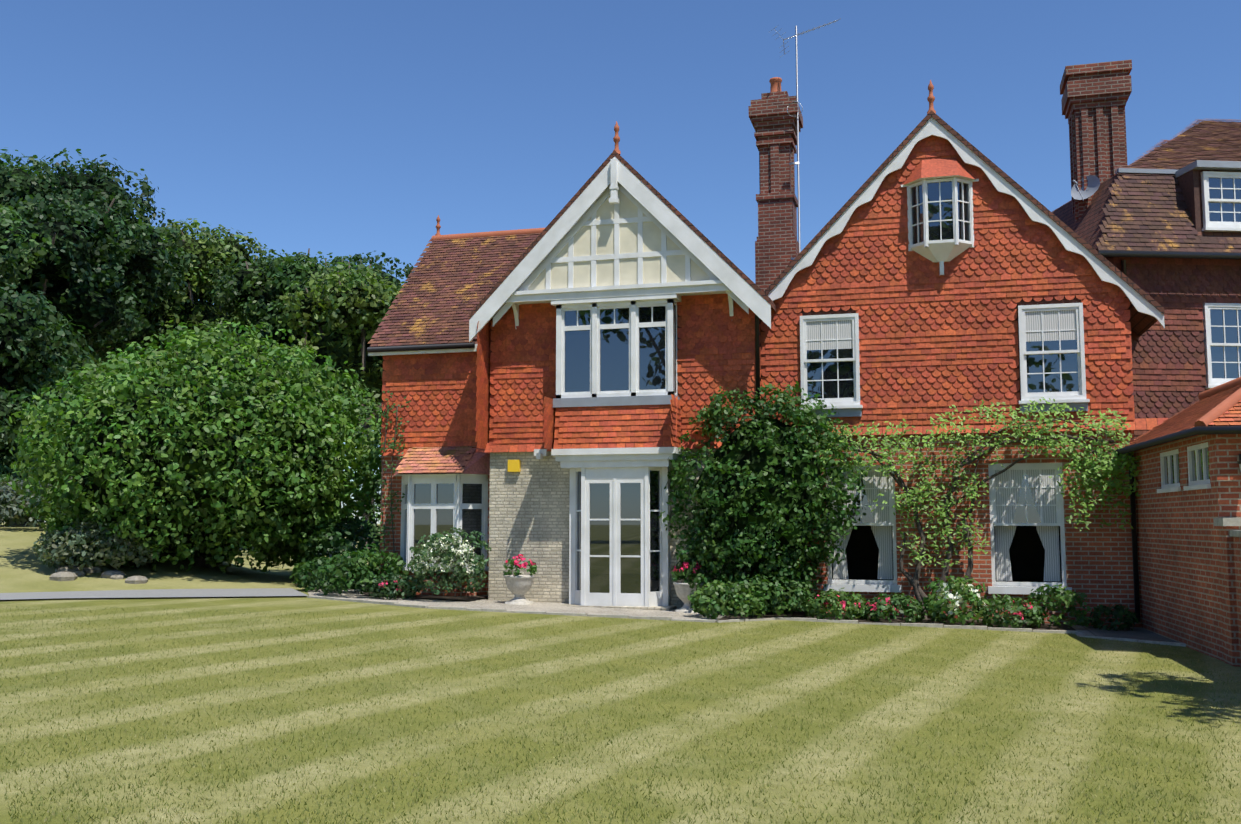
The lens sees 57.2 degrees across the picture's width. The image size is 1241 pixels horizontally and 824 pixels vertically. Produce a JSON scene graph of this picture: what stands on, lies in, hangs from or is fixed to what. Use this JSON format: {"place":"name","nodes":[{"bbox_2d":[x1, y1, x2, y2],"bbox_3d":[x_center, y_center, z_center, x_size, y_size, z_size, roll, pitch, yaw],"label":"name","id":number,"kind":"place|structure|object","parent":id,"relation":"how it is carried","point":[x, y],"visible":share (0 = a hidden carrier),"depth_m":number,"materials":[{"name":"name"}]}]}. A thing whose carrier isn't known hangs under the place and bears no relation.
{"place":"outdoors","nodes":[
{"label":"outdoors","id":0,"kind":"place"},
{"bbox_2d":[0,588,308,599],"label":"asphalt path","id":1,"kind":"structure","parent":0,"point":[172,593],"depth_m":20.11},
{"bbox_2d":[308,581,730,619],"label":"gravel path","id":2,"kind":"structure","parent":0,"point":[496,604],"depth_m":19.41,"materials":[{"name":"beige gravel"}]},
{"bbox_2d":[290,555,341,586],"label":"bed shrub","id":3,"kind":"object","parent":2,"relation":"on","point":[295,570],"visible":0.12,"depth_m":23.00,"materials":[{"name":"green plant"}]},
{"bbox_2d":[294,553,373,591],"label":"bed shrub","id":4,"kind":"object","parent":2,"relation":"on","point":[304,576],"visible":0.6,"depth_m":21.77,"materials":[{"name":"green plant"}]},
{"bbox_2d":[295,517,379,576],"bbox_3d":[-5.765,2.905,24.221,2.411,1.381,2.511,-2,-6,15],"label":"shrub","id":5,"kind":"object","parent":2,"relation":"on","point":[351,530],"visible":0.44,"depth_m":23.54,"materials":[{"name":"green plant"}]},
{"bbox_2d":[326,546,374,578],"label":"shrub","id":6,"kind":"object","parent":2,"relation":"on","point":[350,553],"visible":0.1,"depth_m":23.37,"materials":[{"name":"green plant"}]},
{"bbox_2d":[313,543,412,595],"bbox_3d":[-4.759,2.922,21.007,1.750,0.992,1.641,-2,-6,15],"label":"bed shrub","id":7,"kind":"object","parent":2,"relation":"on","point":[347,560],"visible":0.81,"depth_m":20.69,"materials":[{"name":"green plant"}]},
{"bbox_2d":[369,571,418,599],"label":"bed shrub","id":8,"kind":"object","parent":2,"relation":"on","point":[407,589],"depth_m":20.23,"materials":[{"name":"green plant"}]},
{"bbox_2d":[408,526,491,594],"bbox_3d":[-3.085,2.654,20.385,1.445,1.214,1.393,-2,-6,15],"label":"flower shrub","id":9,"kind":"object","parent":2,"relation":"on","point":[420,583],"depth_m":20.16,"materials":[{"name":"green plant"}]},
{"bbox_2d":[504,575,534,604],"bbox_3d":[-1.780,3.147,20.002,0.540,0.540,0.526,-2,-6,15],"label":"planter urn","id":10,"kind":"object","parent":2,"relation":"on","point":[519,587],"visible":0.94,"depth_m":19.84,"materials":[{"name":"stone"}]},
{"bbox_2d":[503,559,536,575],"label":"urn plant","id":11,"kind":"object","parent":10,"relation":"in","point":[532,568],"visible":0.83,"depth_m":19.96,"materials":[{"name":"green plant"}]},
{"bbox_2d":[505,554,535,567],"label":"flowers","id":12,"kind":"object","parent":11,"relation":"in","point":[524,564],"visible":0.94,"depth_m":19.88,"materials":[{"name":"pink plant"}]},
{"bbox_2d":[673,582,704,612],"bbox_3d":[1.154,3.143,19.165,0.540,0.540,0.526,-2,-6,15],"label":"planter urn","id":13,"kind":"object","parent":2,"relation":"on","point":[684,592],"visible":0.6,"depth_m":19.00,"materials":[{"name":"stone"}]},
{"bbox_2d":[671,566,705,582],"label":"urn plant","id":14,"kind":"object","parent":13,"relation":"in","point":[676,575],"visible":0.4,"depth_m":19.12,"materials":[{"name":"green plant"}]},
{"bbox_2d":[673,562,701,572],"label":"flowers","id":15,"kind":"object","parent":14,"relation":"on","point":[685,566],"visible":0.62,"depth_m":19.10,"materials":[{"name":"pink plant"}]},
{"bbox_2d":[687,580,766,618],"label":"shrub","id":16,"kind":"object","parent":2,"relation":"on","point":[703,600],"visible":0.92,"depth_m":17.96,"materials":[{"name":"green plant"}]},
{"bbox_2d":[516,184,709,290],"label":"house gable panels","id":17,"kind":"object","parent":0,"point":[628,244],"visible":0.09,"depth_m":20.32,"materials":[{"name":"beige paint"}]},
{"bbox_2d":[0,522,1240,823],"bbox_3d":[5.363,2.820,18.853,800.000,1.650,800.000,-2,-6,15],"label":"lawn","id":18,"kind":"structure","parent":0,"point":[22,568],"depth_m":9.38,"materials":[{"name":"green plant"}]},
{"bbox_2d":[0,473,39,526],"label":"shrub","id":19,"kind":"object","parent":18,"relation":"on","point":[3,476],"visible":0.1,"depth_m":29.64,"materials":[{"name":"green plant"}]},
{"bbox_2d":[0,450,45,504],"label":"shrub","id":20,"kind":"object","parent":18,"relation":"on","point":[4,467],"visible":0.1,"depth_m":35.39,"materials":[{"name":"green plant"}]},
{"bbox_2d":[0,204,52,300],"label":"tree","id":21,"kind":"object","parent":18,"relation":"on","point":[9,257],"depth_m":40.42,"materials":[{"name":"green plant"}]},
{"bbox_2d":[0,444,71,478],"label":"shrub","id":22,"kind":"object","parent":18,"relation":"on","point":[8,449],"depth_m":38.05,"materials":[{"name":"green plant"}]},
{"bbox_2d":[0,477,87,528],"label":"shrub","id":23,"kind":"object","parent":18,"relation":"on","point":[7,491],"visible":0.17,"depth_m":27.88,"materials":[{"name":"green plant"}]},
{"bbox_2d":[0,284,95,473],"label":"tree","id":24,"kind":"object","parent":18,"relation":"on","point":[68,344],"depth_m":35.78,"materials":[{"name":"green plant"}]},
{"bbox_2d":[27,351,135,426],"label":"tree","id":25,"kind":"object","parent":18,"relation":"on","point":[65,373],"depth_m":42.89,"materials":[{"name":"green plant"}]},
{"bbox_2d":[32,517,161,569],"bbox_3d":[-10.486,2.640,22.925,2.398,1.047,2.408,1,-6,-14],"label":"shrub","id":26,"kind":"object","parent":18,"relation":"on","point":[51,552],"visible":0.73,"depth_m":22.12,"materials":[{"name":"green plant"}]},
{"bbox_2d":[49,565,147,583],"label":"rockery stones","id":27,"kind":"object","parent":18,"relation":"on","point":[64,573],"visible":0.79,"depth_m":22.02,"materials":[{"name":"grey stone"}]},
{"bbox_2d":[0,148,199,525],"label":"oak tree","id":28,"kind":"object","parent":18,"relation":"on","point":[88,278],"depth_m":48.75,"materials":[{"name":"green plant"}]},
{"bbox_2d":[85,218,271,380],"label":"ash tree","id":29,"kind":"object","parent":18,"relation":"on","point":[199,287],"depth_m":58.08,"materials":[{"name":"green plant"}]},
{"bbox_2d":[6,320,381,572],"bbox_3d":[-9.028,0.683,25.361,7.509,5.830,8.192,-2,-6,15],"label":"large bush","id":30,"kind":"object","parent":18,"relation":"on","point":[63,494],"depth_m":22.96,"materials":[{"name":"green plant"}]},
{"bbox_2d":[197,255,280,329],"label":"tree","id":31,"kind":"object","parent":18,"relation":"on","point":[253,256],"depth_m":84.82,"materials":[{"name":"green plant"}]},
{"bbox_2d":[194,246,381,423],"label":"tree","id":32,"kind":"object","parent":18,"relation":"on","point":[231,303],"depth_m":50.09,"materials":[{"name":"green plant"}]},
{"bbox_2d":[267,251,413,504],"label":"tree","id":33,"kind":"object","parent":18,"relation":"on","point":[355,259],"depth_m":73.27,"materials":[{"name":"green plant"}]},
{"bbox_2d":[276,262,408,548],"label":"tree","id":34,"kind":"object","parent":18,"relation":"on","point":[348,278],"depth_m":42.36,"materials":[{"name":"green plant"}]},
{"bbox_2d":[307,596,1185,646],"bbox_3d":[1.165,3.272,17.938,14.271,0.423,1.288,-2,-6,15],"label":"kerb edging","id":35,"kind":"object","parent":18,"relation":"on","point":[1080,634],"visible":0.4,"depth_m":17.75,"materials":[{"name":"stone"}]},
{"bbox_2d":[658,381,1141,619],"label":"climbing plants","id":36,"kind":"object","parent":18,"relation":"on","point":[819,423],"depth_m":18.75,"materials":[{"name":"green plant"}]},
{"bbox_2d":[1135,434,1240,661],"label":"extension brick walls","id":37,"kind":"structure","parent":18,"relation":"on","point":[1180,575],"depth_m":15.44,"materials":[{"name":"red brick"}]},
{"bbox_2d":[1218,526,1240,666],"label":"brick garden wall","id":38,"kind":"structure","parent":18,"relation":"on","point":[1230,557],"depth_m":13.55,"materials":[{"name":"red brick"}]},
{"bbox_2d":[1213,518,1240,536],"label":"garden wall coping","id":39,"kind":"object","parent":38,"relation":"on","point":[1227,522],"visible":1,"depth_m":13.57,"materials":[{"name":"stone"}]},
{"bbox_2d":[0,0,1240,523],"label":"sky","id":40,"kind":"structure","parent":0,"point":[342,128],"materials":[{"name":"blue"}]},
{"bbox_2d":[363,592,1075,630],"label":"flower bed soil","id":41,"kind":"structure","parent":0,"point":[900,620],"depth_m":18.24,"materials":[{"name":"brown soil"}]},
{"bbox_2d":[354,390,410,577],"bbox_3d":[-4.565,1.622,21.808,1.171,4.103,0.272,-2,-6,15],"label":"climbing plant","id":42,"kind":"object","parent":41,"relation":"on","point":[374,529],"depth_m":21.84,"materials":[{"name":"green plant"}]},
{"bbox_2d":[718,570,817,615],"bbox_3d":[2.437,3.003,18.764,1.643,0.784,1.488,-2,-6,15],"label":"shrub","id":43,"kind":"object","parent":41,"relation":"on","point":[777,591],"visible":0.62,"depth_m":18.30,"materials":[{"name":"green plant"}]},
{"bbox_2d":[801,588,870,619],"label":"shrub","id":44,"kind":"object","parent":41,"relation":"on","point":[851,611],"depth_m":18.14,"materials":[{"name":"green plant"}]},
{"bbox_2d":[860,592,925,622],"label":"shrub","id":45,"kind":"object","parent":41,"relation":"on","point":[913,610],"depth_m":17.96,"materials":[{"name":"green plant"}]},
{"bbox_2d":[923,575,991,625],"bbox_3d":[5.315,2.973,17.990,1.079,0.760,1.152,-2,-6,15],"label":"flowering shrub","id":46,"kind":"object","parent":41,"relation":"on","point":[931,605],"depth_m":17.71,"materials":[{"name":"green plant"}]},
{"bbox_2d":[980,594,1042,627],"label":"shrub","id":47,"kind":"object","parent":41,"relation":"on","point":[1016,621],"depth_m":17.43,"materials":[{"name":"green plant"}]},
{"bbox_2d":[1022,584,1093,627],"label":"shrub","id":48,"kind":"object","parent":41,"relation":"on","point":[1081,618],"visible":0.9,"depth_m":17.50,"materials":[{"name":"green plant"}]},
{"bbox_2d":[379,427,1141,627],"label":"house walls","id":49,"kind":"structure","parent":0,"point":[1099,565],"depth_m":19.10,"materials":[{"name":"red brick"}]},
{"bbox_2d":[508,460,520,471],"bbox_3d":[-1.944,0.982,20.786,0.220,0.220,0.080,-2,-6,15],"label":"alarm box","id":50,"kind":"object","parent":49,"relation":"attached to","point":[514,465],"visible":1,"depth_m":20.75,"materials":[{"name":"yellow plastic"}]},
{"bbox_2d":[534,449,548,458],"bbox_3d":[-1.452,0.763,20.599,0.240,0.180,0.220,-2,-6,15],"label":"security light","id":51,"kind":"object","parent":49,"relation":"attached to","point":[539,453],"visible":0.93,"depth_m":20.58,"materials":[{"name":"white plastic"}]},
{"bbox_2d":[381,135,1167,455],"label":"tile-hung wall","id":52,"kind":"structure","parent":49,"relation":"attached to","point":[905,337],"depth_m":19.60,"materials":[{"name":"tile"}]},
{"bbox_2d":[368,117,1210,605],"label":"white trim","id":53,"kind":"structure","parent":49,"relation":"attached to","point":[614,175],"depth_m":19.90,"materials":[{"name":"white wood"}]},
{"bbox_2d":[367,250,1240,621],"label":"gutters and downpipes","id":54,"kind":"object","parent":49,"relation":"attached to","point":[1201,430],"visible":0.52,"depth_m":19.73,"materials":[{"name":"metal"}]},
{"bbox_2d":[371,110,1240,446],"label":"house roof slabs","id":55,"kind":"structure","parent":49,"relation":"on","point":[1087,232],"depth_m":19.96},
{"bbox_2d":[367,233,539,475],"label":"house roof tiles","id":56,"kind":"object","parent":55,"relation":"attached to","point":[447,460],"visible":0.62,"depth_m":23.05,"materials":[{"name":"brown tile"}]},
{"bbox_2d":[431,228,544,241],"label":"roof ridge tiles","id":57,"kind":"object","parent":56,"relation":"on","point":[492,233],"visible":0.42,"depth_m":24.81,"materials":[{"name":"orange tile"}]},
{"bbox_2d":[435,80,935,235],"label":"roof finials","id":58,"kind":"object","parent":55,"relation":"on","point":[930,99],"visible":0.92,"depth_m":20.42,"materials":[{"name":"orange ceramic"}]},
{"bbox_2d":[748,91,802,291],"bbox_3d":[3.299,-3.680,23.857,1.020,6.050,1.020,-2,-6,15],"label":"house chimney","id":59,"kind":"object","parent":55,"relation":"on","point":[773,122],"visible":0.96,"depth_m":23.61,"materials":[{"name":"brown brick"}]},
{"bbox_2d":[769,77,781,92],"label":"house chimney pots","id":60,"kind":"object","parent":59,"relation":"on","point":[775,83],"visible":0.67,"depth_m":24.07,"materials":[{"name":"orange ceramic"}]},
{"bbox_2d":[771,18,840,259],"bbox_3d":[3.883,-5.527,23.556,1.586,5.668,0.400,2,-6,-24],"label":"tv aerial","id":61,"kind":"object","parent":59,"relation":"attached to","point":[798,114],"visible":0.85,"depth_m":23.47,"materials":[{"name":"silver metal"}]},
{"bbox_2d":[1060,59,1131,221],"bbox_3d":[9.376,-3.763,22.212,1.190,5.900,1.070,-2,-6,15],"label":"house chimney","id":62,"kind":"object","parent":55,"relation":"on","point":[1095,97],"visible":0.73,"depth_m":21.99,"materials":[{"name":"brown brick"}]},
{"bbox_2d":[1071,175,1099,199],"bbox_3d":[8.895,-4.306,21.774,0.510,0.518,0.546,-2,-6,15],"label":"satellite dish","id":63,"kind":"object","parent":62,"relation":"attached to","point":[1092,186],"visible":0.98,"depth_m":21.87,"materials":[{"name":"white metal"}]},
{"bbox_2d":[1096,119,1240,252],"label":"house wing roof tiles","id":64,"kind":"object","parent":55,"relation":"attached to","point":[1126,198],"visible":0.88,"depth_m":20.80,"materials":[{"name":"brown tile"}]},
{"bbox_2d":[1124,384,1240,446],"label":"extension roof tiles","id":65,"kind":"object","parent":55,"relation":"on","point":[1232,416],"visible":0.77,"depth_m":15.89,"materials":[{"name":"tile"}]},
{"bbox_2d":[1195,377,1240,426],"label":"ridge tiles","id":66,"kind":"object","parent":55,"relation":"on","point":[1222,407],"visible":0.74,"depth_m":14.28,"materials":[{"name":"ceramic"}]},
{"bbox_2d":[382,140,1240,448],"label":"house tile backing","id":67,"kind":"object","parent":49,"relation":"attached to","point":[1022,302],"depth_m":19.75,"materials":[{"name":"red tile"}]},
{"bbox_2d":[400,171,1240,606],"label":"window frames","id":68,"kind":"structure","parent":49,"relation":"in","point":[614,477],"depth_m":19.79,"materials":[{"name":"white wood"}]},
{"bbox_2d":[404,178,1240,593],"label":"window glass","id":69,"kind":"object","parent":68,"relation":"in","point":[614,360],"visible":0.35,"depth_m":19.92,"materials":[{"name":"clear glass"}]},
{"bbox_2d":[674,305,1061,581],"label":"house interiors","id":70,"kind":"object","parent":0,"point":[1027,553],"visible":0.1,"depth_m":20.13,"materials":[{"name":"black"}]},
{"bbox_2d":[553,160,1240,417],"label":"house lead flashing","id":71,"kind":"object","parent":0,"point":[847,412],"visible":0.48,"depth_m":20.05,"materials":[{"name":"grey metal"}]},
{"bbox_2d":[806,310,1076,581],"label":"curtains and blinds","id":72,"kind":"object","parent":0,"point":[1048,536],"visible":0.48,"depth_m":18.82,"materials":[{"name":"white fabric"}]},
{"bbox_2d":[1071,625,1178,642],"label":"paved path","id":73,"kind":"structure","parent":0,"point":[1140,633],"depth_m":17.01,"materials":[{"name":"grey stone"}]},
{"bbox_2d":[1088,602,1138,630],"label":"shrub","id":74,"kind":"object","parent":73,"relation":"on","point":[1120,611],"visible":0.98,"depth_m":17.58,"materials":[{"name":"green plant"}]},
{"bbox_2d":[1108,169,1240,440],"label":"tile-hung wall","id":75,"kind":"structure","parent":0,"point":[1172,372],"depth_m":20.48,"materials":[{"name":"red tile"}]}
]}

